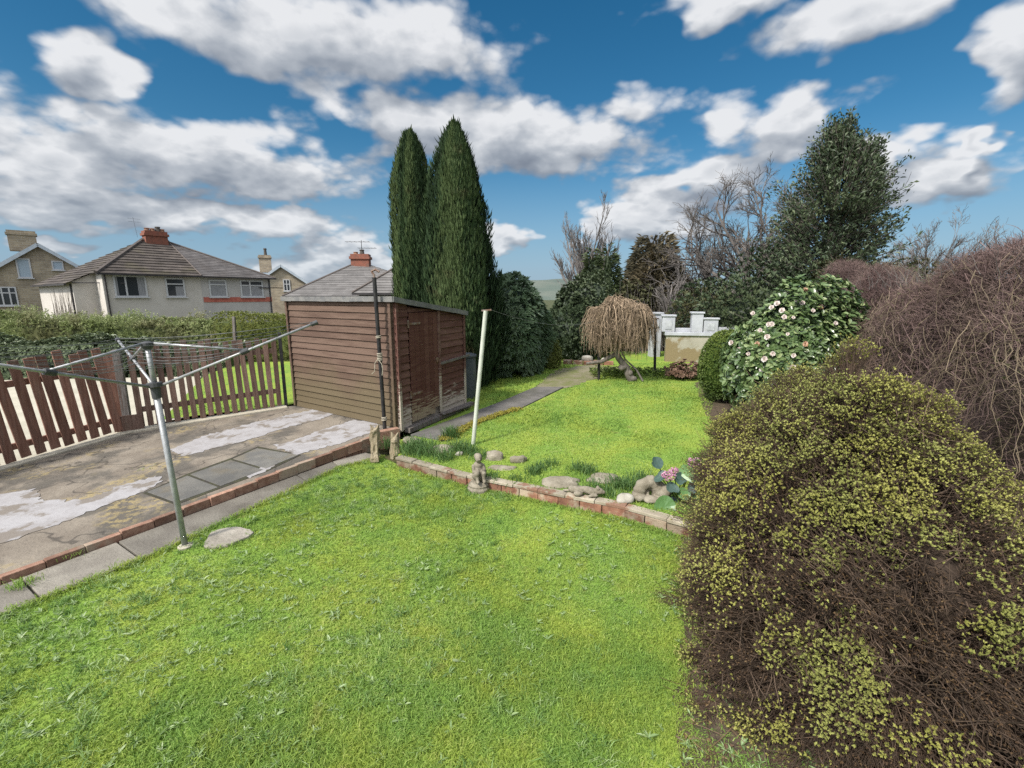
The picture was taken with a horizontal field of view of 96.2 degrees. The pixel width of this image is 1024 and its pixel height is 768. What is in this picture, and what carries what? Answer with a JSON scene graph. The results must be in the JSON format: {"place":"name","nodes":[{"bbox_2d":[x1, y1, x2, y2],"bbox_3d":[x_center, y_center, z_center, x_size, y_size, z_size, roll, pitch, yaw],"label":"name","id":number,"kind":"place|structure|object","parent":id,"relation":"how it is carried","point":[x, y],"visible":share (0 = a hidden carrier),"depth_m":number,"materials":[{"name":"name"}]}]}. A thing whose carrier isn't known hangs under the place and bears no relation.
{"place":"outdoors","nodes":[
{"label":"outdoors","id":0,"kind":"place"},
{"bbox_2d":[0,376,200,463],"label":"driveway","id":1,"kind":"structure","parent":0,"point":[16,402],"depth_m":7.81,"materials":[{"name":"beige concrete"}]},
{"bbox_2d":[0,451,381,617],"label":"path","id":2,"kind":"structure","parent":0,"point":[92,562],"depth_m":3.70,"materials":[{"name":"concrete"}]},
{"bbox_2d":[2,466,152,592],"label":"crack weeds","id":3,"kind":"object","parent":2,"relation":"on","point":[19,582],"visible":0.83,"depth_m":3.20,"materials":[{"name":"green plant"}]},
{"bbox_2d":[0,406,392,583],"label":"patio","id":4,"kind":"structure","parent":0,"point":[91,471],"depth_m":5.05,"materials":[{"name":"concrete"}]},
{"bbox_2d":[0,476,162,542],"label":"paint patch","id":5,"kind":"object","parent":4,"relation":"on","point":[23,512],"visible":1,"depth_m":4.24,"materials":[{"name":"grey paint"}]},
{"bbox_2d":[144,446,299,503],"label":"slab joints","id":6,"kind":"object","parent":4,"relation":"on","point":[218,486],"visible":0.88,"depth_m":4.85,"materials":[{"name":"grey concrete"}]},
{"bbox_2d":[148,448,297,500],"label":"patio slabs","id":7,"kind":"structure","parent":4,"relation":"on","point":[224,473],"depth_m":4.92,"materials":[{"name":"grey concrete"}]},
{"bbox_2d":[170,409,331,455],"bbox_3d":[-3.579,0.627,6.465,0.765,0.076,2.094,7,13,34],"label":"paint patch","id":8,"kind":"object","parent":4,"relation":"on","point":[241,433],"visible":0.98,"depth_m":6.32,"materials":[{"name":"white paint"}]},
{"bbox_2d":[247,465,274,477],"bbox_3d":[-2.740,0.942,4.985,0.161,0.013,0.366,3,11,18],"label":"paint patch","id":9,"kind":"object","parent":4,"relation":"on","point":[258,472],"visible":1,"depth_m":4.96,"materials":[{"name":"white paint"}]},
{"bbox_2d":[277,332,287,406],"bbox_3d":[-3.751,-0.216,7.519,0.050,1.260,0.050,-6,12,-28],"label":"fence end post","id":10,"kind":"object","parent":4,"relation":"on","point":[282,371],"visible":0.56,"depth_m":7.50,"materials":[{"name":"black paint"}]},
{"bbox_2d":[274,420,377,454],"bbox_3d":[-2.376,0.683,6.114,0.745,0.051,1.387,7,13,33],"label":"paint patch","id":11,"kind":"object","parent":4,"relation":"on","point":[336,434],"visible":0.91,"depth_m":6.04,"materials":[{"name":"white paint"}]},
{"bbox_2d":[280,296,473,432],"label":"garden shed","id":12,"kind":"structure","parent":4,"relation":"on","point":[333,354],"depth_m":6.80,"materials":[{"name":"wood"}]},
{"bbox_2d":[407,312,439,421],"bbox_3d":[-1.287,-0.270,6.774,0.048,1.558,0.742,5,12,23],"label":"door","id":13,"kind":"structure","parent":12,"relation":"in","point":[422,326],"depth_m":6.75,"materials":[{"name":"wood"}]},
{"bbox_2d":[371,268,386,428],"bbox_3d":[-1.789,-0.422,6.123,0.177,2.177,0.090,0,11,0],"label":"line post","id":14,"kind":"object","parent":4,"relation":"on","point":[380,361],"visible":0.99,"depth_m":6.10,"materials":[{"name":"black paint"}]},
{"bbox_2d":[164,361,293,417],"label":"neighbour lawn","id":15,"kind":"structure","parent":0,"point":[288,382],"depth_m":9.22,"materials":[{"name":"green plant"}]},
{"bbox_2d":[149,300,554,463],"bbox_3d":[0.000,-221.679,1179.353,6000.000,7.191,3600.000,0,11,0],"label":"ground","id":16,"kind":"structure","parent":0,"point":[549,303],"depth_m":8.30,"materials":[{"name":"green plant"}]},
{"bbox_2d":[0,229,78,326],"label":"stone house","id":17,"kind":"structure","parent":16,"relation":"on","point":[32,261],"depth_m":34.41,"materials":[{"name":"stone"}]},
{"bbox_2d":[0,287,20,306],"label":"window","id":18,"kind":"structure","parent":17,"relation":"in","point":[8,295],"depth_m":33.94,"materials":[{"name":"white plastic"}]},
{"bbox_2d":[15,258,34,278],"bbox_3d":[-36.428,-8.612,34.285,0.922,1.492,0.160,-11,15,-44],"label":"window","id":19,"kind":"structure","parent":17,"relation":"in","point":[23,265],"depth_m":34.30,"materials":[{"name":"white glass"}]},
{"bbox_2d":[51,261,65,270],"bbox_3d":[-35.121,-9.129,35.509,0.815,0.766,0.160,-11,15,-44],"label":"window","id":20,"kind":"structure","parent":17,"relation":"in","point":[56,265],"depth_m":35.52,"materials":[{"name":"white glass"}]},
{"bbox_2d":[0,302,237,345],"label":"hedge","id":21,"kind":"object","parent":16,"relation":"on","point":[53,325],"visible":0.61,"depth_m":13.94,"materials":[{"name":"green plant"}]},
{"bbox_2d":[0,331,247,379],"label":"ivy hedge","id":22,"kind":"object","parent":16,"relation":"on","point":[21,344],"visible":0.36,"depth_m":11.23,"materials":[{"name":"green plant"}]},
{"bbox_2d":[0,405,287,470],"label":"fence footing","id":23,"kind":"object","parent":16,"relation":"on","point":[41,456],"visible":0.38,"depth_m":6.22,"materials":[{"name":"concrete"}]},
{"bbox_2d":[0,348,122,463],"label":"picket fence","id":24,"kind":"object","parent":23,"relation":"on","point":[19,383],"visible":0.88,"depth_m":5.62,"materials":[{"name":"brown wood"}]},
{"bbox_2d":[103,349,144,431],"bbox_3d":[-5.386,0.123,6.375,0.330,1.200,0.142,-8,13,-35],"label":"gate post","id":25,"kind":"object","parent":23,"relation":"on","point":[129,421],"visible":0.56,"depth_m":6.34,"materials":[{"name":"brown wood"}]},
{"bbox_2d":[126,337,281,425],"bbox_3d":[-4.549,-0.082,6.930,1.869,1.206,0.094,-8,13,-35],"label":"picket fence","id":26,"kind":"object","parent":23,"relation":"on","point":[184,403],"visible":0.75,"depth_m":6.91,"materials":[{"name":"brown wood"}]},
{"bbox_2d":[30,218,276,325],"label":"semi detached house","id":27,"kind":"structure","parent":16,"relation":"on","point":[155,271],"depth_m":30.58,"materials":[{"name":"paint"}]},
{"bbox_2d":[112,275,150,297],"bbox_3d":[-23.564,-6.008,28.400,0.160,1.369,1.784,8,13,36],"label":"window","id":28,"kind":"structure","parent":27,"relation":"in","point":[133,286],"depth_m":28.39,"materials":[{"name":"white plastic"}]},
{"bbox_2d":[164,278,187,297],"bbox_3d":[-22.170,-6.327,30.273,0.160,1.297,1.234,8,13,36],"label":"window","id":29,"kind":"structure","parent":27,"relation":"in","point":[175,287],"depth_m":30.28,"materials":[{"name":"white plastic"}]},
{"bbox_2d":[208,280,229,297],"bbox_3d":[-20.653,-6.686,32.309,0.160,1.245,1.289,8,13,36],"label":"window","id":30,"kind":"structure","parent":27,"relation":"in","point":[217,288],"depth_m":32.32,"materials":[{"name":"white plastic"}]},
{"bbox_2d":[239,280,265,297],"bbox_3d":[-19.299,-7.044,34.119,0.160,1.276,1.768,8,13,36],"label":"window","id":31,"kind":"structure","parent":27,"relation":"in","point":[249,288],"depth_m":34.10,"materials":[{"name":"white plastic"}]},
{"bbox_2d":[0,427,399,585],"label":"brick kerb","id":32,"kind":"structure","parent":16,"relation":"on","point":[363,445],"depth_m":4.33,"materials":[{"name":"red brick"}]},
{"bbox_2d":[232,316,236,339],"bbox_3d":[-7.381,-1.008,12.254,0.134,1.574,0.120,0,11,0],"label":"old post","id":33,"kind":"object","parent":16,"relation":"on","point":[234,327],"visible":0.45,"depth_m":12.15,"materials":[{"name":"beige wood"}]},
{"bbox_2d":[211,310,289,361],"bbox_3d":[-7.145,-1.231,13.163,2.407,1.774,1.246,1,11,7],"label":"hedge","id":34,"kind":"object","parent":16,"relation":"on","point":[254,325],"visible":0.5,"depth_m":12.74,"materials":[{"name":"green plant"}]},
{"bbox_2d":[257,248,307,321],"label":"stone house","id":35,"kind":"structure","parent":16,"relation":"on","point":[286,281],"depth_m":50.83,"materials":[{"name":"stone"}]},
{"bbox_2d":[283,279,290,291],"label":"window","id":36,"kind":"structure","parent":35,"relation":"in","point":[286,282],"depth_m":51.01,"materials":[{"name":"white plastic"}]},
{"bbox_2d":[282,240,393,295],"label":"hipped roof house","id":37,"kind":"structure","parent":16,"relation":"on","point":[354,277],"depth_m":27.56,"materials":[{"name":"grey tile"}]},
{"bbox_2d":[549,189,620,286],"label":"bare tree","id":38,"kind":"object","parent":16,"relation":"on","point":[575,262],"visible":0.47,"depth_m":21.17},
{"bbox_2d":[579,247,601,283],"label":"conifer tree","id":39,"kind":"object","parent":16,"relation":"on","point":[588,265],"visible":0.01,"depth_m":17.61,"materials":[{"name":"green plant"}]},
{"bbox_2d":[592,241,630,350],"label":"conifer tree","id":40,"kind":"object","parent":16,"relation":"on","point":[609,266],"visible":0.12,"depth_m":16.82,"materials":[{"name":"green plant"}]},
{"bbox_2d":[617,278,656,345],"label":"background shrub","id":41,"kind":"object","parent":16,"relation":"on","point":[629,285],"visible":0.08,"depth_m":16.72,"materials":[{"name":"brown plant"}]},
{"bbox_2d":[622,231,695,350],"bbox_3d":[5.525,-3.438,18.327,4.185,5.128,4.599,0,11,0],"label":"conifer tree","id":42,"kind":"object","parent":16,"relation":"on","point":[637,266],"visible":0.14,"depth_m":17.44,"materials":[{"name":"plant"}]},
{"bbox_2d":[652,250,695,320],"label":"bare tree","id":43,"kind":"object","parent":16,"relation":"on","point":[676,289],"visible":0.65,"depth_m":15.85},
{"bbox_2d":[619,275,742,354],"bbox_3d":[7.033,-2.404,17.032,8.816,3.197,5.969,0,11,0],"label":"bare thicket","id":44,"kind":"object","parent":16,"relation":"on","point":[662,346],"visible":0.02,"depth_m":15.71,"materials":[{"name":"brown plant"}]},
{"bbox_2d":[652,277,730,340],"bbox_3d":[6.626,-2.228,16.325,3.116,3.120,2.860,0,11,0],"label":"background shrub","id":45,"kind":"object","parent":16,"relation":"on","point":[689,305],"visible":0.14,"depth_m":15.61,"materials":[{"name":"grey plant"}]},
{"bbox_2d":[654,219,769,306],"bbox_3d":[7.296,-3.415,17.217,4.736,5.034,4.563,0,11,0],"label":"bare tree","id":46,"kind":"object","parent":16,"relation":"on","point":[703,273],"visible":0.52,"depth_m":15.98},
{"bbox_2d":[668,241,810,328],"bbox_3d":[7.304,-2.154,13.687,5.126,3.969,2.747,0,11,0],"label":"background shrub","id":47,"kind":"object","parent":16,"relation":"on","point":[723,316],"visible":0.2,"depth_m":13.26,"materials":[{"name":"green plant"}]},
{"bbox_2d":[637,140,910,307],"bbox_3d":[8.142,-4.155,15.525,7.336,7.126,5.683,0,11,0],"label":"bare tree","id":48,"kind":"object","parent":16,"relation":"on","point":[746,244],"visible":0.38,"depth_m":15.69,"materials":[{"name":"grey plant"}]},
{"bbox_2d":[692,105,933,328],"bbox_3d":[8.422,-3.935,13.289,5.773,7.740,5.178,3,11,15],"label":"evergreen tree","id":49,"kind":"object","parent":16,"relation":"on","point":[846,153],"visible":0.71,"depth_m":12.62,"materials":[{"name":"green plant"}]},
{"bbox_2d":[808,252,920,288],"bbox_3d":[9.200,-1.792,12.766,3.987,3.708,2.702,0,11,0],"label":"background shrub","id":50,"kind":"object","parent":16,"relation":"on","point":[826,262],"visible":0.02,"depth_m":12.43,"materials":[{"name":"green plant"}]},
{"bbox_2d":[896,257,948,283],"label":"background shrub","id":51,"kind":"object","parent":16,"relation":"on","point":[915,262],"visible":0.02,"depth_m":15.18,"materials":[{"name":"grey plant"}]},
{"bbox_2d":[883,205,1020,279],"bbox_3d":[23.152,-5.555,25.248,5.177,8.224,4.675,4,12,20],"label":"bare tree","id":52,"kind":"object","parent":16,"relation":"on","point":[919,248],"visible":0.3,"depth_m":24.51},
{"bbox_2d":[0,454,859,767],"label":"lawn","id":53,"kind":"structure","parent":0,"point":[192,627],"depth_m":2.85,"materials":[{"name":"green plant"}]},
{"bbox_2d":[0,320,317,550],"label":"rotary airer","id":54,"kind":"object","parent":53,"relation":"on","point":[154,385],"visible":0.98,"depth_m":3.51,"materials":[{"name":"metal"}]},
{"bbox_2d":[204,527,253,549],"bbox_3d":[-2.384,1.301,3.853,0.363,0.055,0.334,0,11,0],"label":"stepping stone","id":55,"kind":"object","parent":53,"relation":"on","point":[224,536],"visible":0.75,"depth_m":3.84,"materials":[{"name":"beige stone"}]},
{"bbox_2d":[369,424,379,462],"bbox_3d":[-1.684,0.732,5.610,0.154,0.488,0.168,0,11,0],"label":"wooden stump","id":56,"kind":"object","parent":53,"relation":"on","point":[374,436],"visible":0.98,"depth_m":5.57,"materials":[{"name":"brown wood"}]},
{"bbox_2d":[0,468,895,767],"bbox_3d":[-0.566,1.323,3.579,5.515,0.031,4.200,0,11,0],"label":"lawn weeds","id":57,"kind":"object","parent":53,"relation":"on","point":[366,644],"visible":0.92,"depth_m":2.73,"materials":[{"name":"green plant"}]},
{"bbox_2d":[467,453,489,493],"bbox_3d":[-0.350,0.926,4.792,0.241,0.419,0.249,0,11,0],"label":"garden statue","id":58,"kind":"object","parent":53,"relation":"on","point":[478,483],"visible":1,"depth_m":4.74,"materials":[{"name":"stone"}]},
{"bbox_2d":[395,455,692,535],"bbox_3d":[0.599,1.154,4.410,4.522,0.174,0.254,7,13,31],"label":"brick edging","id":59,"kind":"object","parent":53,"relation":"on","point":[648,517],"visible":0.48,"depth_m":4.46,"materials":[{"name":"brick"}]},
{"bbox_2d":[563,485,604,496],"bbox_3d":[0.684,1.020,4.398,0.408,0.099,0.133,3,11,16],"label":"stone animal","id":60,"kind":"object","parent":59,"relation":"on","point":[577,491],"visible":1,"depth_m":4.37},
{"bbox_2d":[616,493,633,503],"bbox_3d":[1.056,1.063,4.292,0.163,0.077,0.106,0,11,0],"label":"rock","id":61,"kind":"object","parent":59,"relation":"on","point":[627,498],"visible":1,"depth_m":4.26,"materials":[{"name":"grey stone"}]},
{"bbox_2d":[411,387,563,440],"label":"path","id":62,"kind":"structure","parent":0,"point":[528,397],"depth_m":7.82,"materials":[{"name":"concrete"}]},
{"bbox_2d":[433,406,525,440],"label":"moss","id":63,"kind":"object","parent":62,"relation":"on","point":[470,422],"visible":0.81,"depth_m":7.04,"materials":[{"name":"plant"}]},
{"bbox_2d":[0,0,1023,286],"label":"sky","id":64,"kind":"structure","parent":0,"point":[233,129],"materials":[{"name":"blue"}]},
{"bbox_2d":[398,351,714,518],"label":"lawn","id":65,"kind":"structure","parent":0,"point":[632,361],"depth_m":6.76,"materials":[{"name":"green plant"}]},
{"bbox_2d":[389,432,399,459],"bbox_3d":[-1.442,0.752,5.646,0.131,0.342,0.120,0,11,0],"label":"wooden stump","id":66,"kind":"object","parent":65,"relation":"on","point":[395,440],"visible":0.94,"depth_m":5.62,"materials":[{"name":"brown wood"}]},
{"bbox_2d":[387,124,429,299],"bbox_3d":[-2.246,-2.892,10.547,1.171,5.614,1.282,0,11,0],"label":"cypress tree","id":67,"kind":"object","parent":65,"relation":"on","point":[407,180],"visible":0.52,"depth_m":10.01,"materials":[{"name":"green plant"}]},
{"bbox_2d":[403,436,419,443],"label":"rock","id":68,"kind":"object","parent":65,"relation":"on","point":[408,437],"visible":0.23,"depth_m":5.98,"materials":[{"name":"grey stone"}]},
{"bbox_2d":[428,444,453,453],"bbox_3d":[-0.893,0.805,5.710,0.382,0.095,0.193,0,11,0],"label":"rock","id":69,"kind":"object","parent":65,"relation":"on","point":[442,445],"visible":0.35,"depth_m":5.68,"materials":[{"name":"grey stone"}]},
{"bbox_2d":[411,115,511,386],"bbox_3d":[-1.117,-2.586,9.485,1.898,5.412,1.995,-9,14,-38],"label":"cypress tree","id":70,"kind":"object","parent":65,"relation":"on","point":[456,267],"visible":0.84,"depth_m":8.91,"materials":[{"name":"green plant"}]},
{"bbox_2d":[466,352,476,398],"bbox_3d":[-0.910,-0.159,8.675,0.500,0.850,0.500,0,11,0],"label":"water butt","id":71,"kind":"object","parent":65,"relation":"on","point":[471,375],"visible":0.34,"depth_m":8.51,"materials":[{"name":"grey plastic"}]},
{"bbox_2d":[471,309,490,443],"bbox_3d":[-0.396,-0.056,5.853,0.289,1.774,0.055,-3,11,-15],"label":"clothes post","id":72,"kind":"object","parent":65,"relation":"on","point":[480,365],"visible":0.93,"depth_m":5.82,"materials":[{"name":"metal"}]},
{"bbox_2d":[492,310,593,325],"bbox_3d":[1.208,-1.262,8.527,0.869,0.400,6.301,8,13,35],"label":"washing line","id":73,"kind":"object","parent":72,"relation":"attached to","point":[536,322],"visible":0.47,"depth_m":7.06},
{"bbox_2d":[486,450,503,460],"bbox_3d":[-0.205,0.847,5.454,0.214,0.114,0.160,0,11,0],"label":"rock","id":74,"kind":"object","parent":65,"relation":"on","point":[494,455],"visible":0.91,"depth_m":5.40,"materials":[{"name":"grey stone"}]},
{"bbox_2d":[488,465,516,470],"bbox_3d":[-0.105,0.935,5.163,0.355,0.031,0.167,0,11,0],"label":"rock","id":75,"kind":"object","parent":65,"relation":"on","point":[499,467],"visible":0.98,"depth_m":5.14,"materials":[{"name":"grey stone"}]},
{"bbox_2d":[456,362,576,412],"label":"rough grass","id":76,"kind":"structure","parent":65,"relation":"on","point":[508,385],"depth_m":9.58,"materials":[{"name":"green plant"}]},
{"bbox_2d":[380,422,653,498],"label":"grass tufts","id":77,"kind":"object","parent":65,"relation":"on","point":[419,446],"visible":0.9,"depth_m":5.35,"materials":[{"name":"green plant"}]},
{"bbox_2d":[510,455,526,462],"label":"rock","id":78,"kind":"object","parent":65,"relation":"on","point":[518,459],"visible":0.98,"depth_m":5.31,"materials":[{"name":"grey stone"}]},
{"bbox_2d":[489,270,559,378],"bbox_3d":[-0.194,-1.433,11.369,2.289,2.644,2.814,6,12,28],"label":"evergreen shrub","id":79,"kind":"object","parent":65,"relation":"on","point":[530,344],"visible":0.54,"depth_m":10.56,"materials":[{"name":"green plant"}]},
{"bbox_2d":[544,340,562,368],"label":"shrub","id":80,"kind":"object","parent":65,"relation":"on","point":[554,357],"visible":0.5,"depth_m":12.16,"materials":[{"name":"green plant"}]},
{"bbox_2d":[542,476,580,488],"bbox_3d":[0.508,1.004,4.729,0.422,0.069,0.271,0,11,0],"label":"rock","id":81,"kind":"object","parent":65,"relation":"on","point":[560,482],"visible":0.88,"depth_m":4.69,"materials":[{"name":"grey stone"}]},
{"bbox_2d":[549,269,615,359],"bbox_3d":[2.009,-2.150,14.315,2.583,2.809,2.653,0,11,0],"label":"holly bush","id":82,"kind":"object","parent":65,"relation":"on","point":[574,300],"visible":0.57,"depth_m":13.72,"materials":[{"name":"green plant"}]},
{"bbox_2d":[563,359,613,364],"bbox_3d":[2.151,-0.589,12.976,1.402,0.176,0.194,2,11,8],"label":"stone edging","id":83,"kind":"object","parent":65,"relation":"on","point":[573,362],"visible":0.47,"depth_m":12.92,"materials":[{"name":"stone"}]},
{"bbox_2d":[582,355,592,360],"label":"pale stone","id":84,"kind":"object","parent":83,"relation":"on","point":[587,358],"visible":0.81,"depth_m":13.04,"materials":[{"name":"white stone"}]},
{"bbox_2d":[598,350,599,379],"bbox_3d":[1.958,-0.750,10.446,0.150,1.407,0.063,0,11,0],"label":"line post","id":85,"kind":"object","parent":65,"relation":"on","point":[598,368],"visible":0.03,"depth_m":10.50,"materials":[{"name":"black metal"}]},
{"bbox_2d":[585,472,620,483],"bbox_3d":[0.964,0.989,4.845,0.388,0.049,0.271,0,11,0],"label":"rock","id":86,"kind":"object","parent":65,"relation":"on","point":[599,475],"visible":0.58,"depth_m":4.83,"materials":[{"name":"grey stone"}]},
{"bbox_2d":[579,294,661,381],"bbox_3d":[2.408,-0.989,10.274,1.751,2.091,1.733,0,11,0],"label":"weeping tree","id":87,"kind":"object","parent":65,"relation":"on","point":[620,322],"visible":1,"depth_m":9.93,"materials":[{"name":"grey plant"}]},
{"bbox_2d":[589,365,693,378],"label":"ground cover","id":88,"kind":"object","parent":65,"relation":"on","point":[606,370],"visible":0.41,"depth_m":11.06,"materials":[{"name":"green plant"}]},
{"bbox_2d":[632,475,671,503],"bbox_3d":[1.321,1.023,4.340,0.386,0.317,0.210,0,11,0],"label":"hollow rock","id":89,"kind":"object","parent":65,"relation":"on","point":[644,487],"visible":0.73,"depth_m":4.30,"materials":[{"name":"grey stone"}]},
{"bbox_2d":[648,312,663,356],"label":"wall pier","id":90,"kind":"structure","parent":65,"relation":"on","point":[651,348],"depth_m":14.53,"materials":[{"name":"white paint"}]},
{"bbox_2d":[653,318,658,375],"bbox_3d":[3.396,-0.858,10.960,0.159,1.426,0.063,0,11,0],"label":"line post","id":91,"kind":"object","parent":65,"relation":"on","point":[654,361],"visible":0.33,"depth_m":10.95,"materials":[{"name":"black paint"}]},
{"bbox_2d":[652,457,701,510],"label":"bergenia plant","id":92,"kind":"object","parent":65,"relation":"on","point":[665,501],"visible":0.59,"depth_m":4.23,"materials":[{"name":"green plant"}]},
{"bbox_2d":[663,358,697,378],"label":"dead plant","id":93,"kind":"object","parent":65,"relation":"on","point":[676,370],"visible":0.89,"depth_m":10.51,"materials":[{"name":"brown plant"}]},
{"bbox_2d":[661,312,743,361],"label":"garden wall","id":94,"kind":"structure","parent":65,"relation":"on","point":[681,344],"depth_m":13.33,"materials":[{"name":"beige paint"}]},
{"bbox_2d":[537,365,616,388],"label":"dirt path","id":95,"kind":"structure","parent":0,"point":[570,377],"depth_m":10.89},
{"bbox_2d":[522,278,715,299],"bbox_3d":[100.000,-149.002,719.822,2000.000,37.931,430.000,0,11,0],"label":"hills","id":96,"kind":"structure","parent":0,"point":[548,289],"depth_m":612.95,"materials":[{"name":"grass"},{"name":"distant green foliage"}]},
{"bbox_2d":[695,382,752,422],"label":"soil","id":97,"kind":"structure","parent":0,"point":[718,406],"depth_m":8.03,"materials":[{"name":"brown soil"}]},
{"bbox_2d":[697,329,737,401],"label":"clipped bush","id":98,"kind":"object","parent":97,"relation":"on","point":[708,369],"visible":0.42,"depth_m":8.21,"materials":[{"name":"green plant"}]},
{"bbox_2d":[719,273,875,411],"bbox_3d":[4.175,-0.495,6.925,2.094,2.264,1.587,0,11,0],"label":"camellia bush","id":99,"kind":"object","parent":97,"relation":"on","point":[793,327],"visible":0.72,"depth_m":6.41,"materials":[{"name":"green plant"}]},
{"bbox_2d":[812,224,1023,489],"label":"tangled hedge","id":100,"kind":"object","parent":97,"relation":"on","point":[958,328],"visible":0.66,"depth_m":4.52,"materials":[{"name":"brown plant"}]},
{"bbox_2d":[662,536,878,767],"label":"soil","id":101,"kind":"structure","parent":0,"point":[715,736],"depth_m":2.14,"materials":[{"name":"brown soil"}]},
{"bbox_2d":[650,333,1023,767],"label":"front bush","id":102,"kind":"object","parent":101,"relation":"on","point":[852,575],"visible":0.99,"depth_m":2.19,"materials":[{"name":"yellow plant"}]}
]}

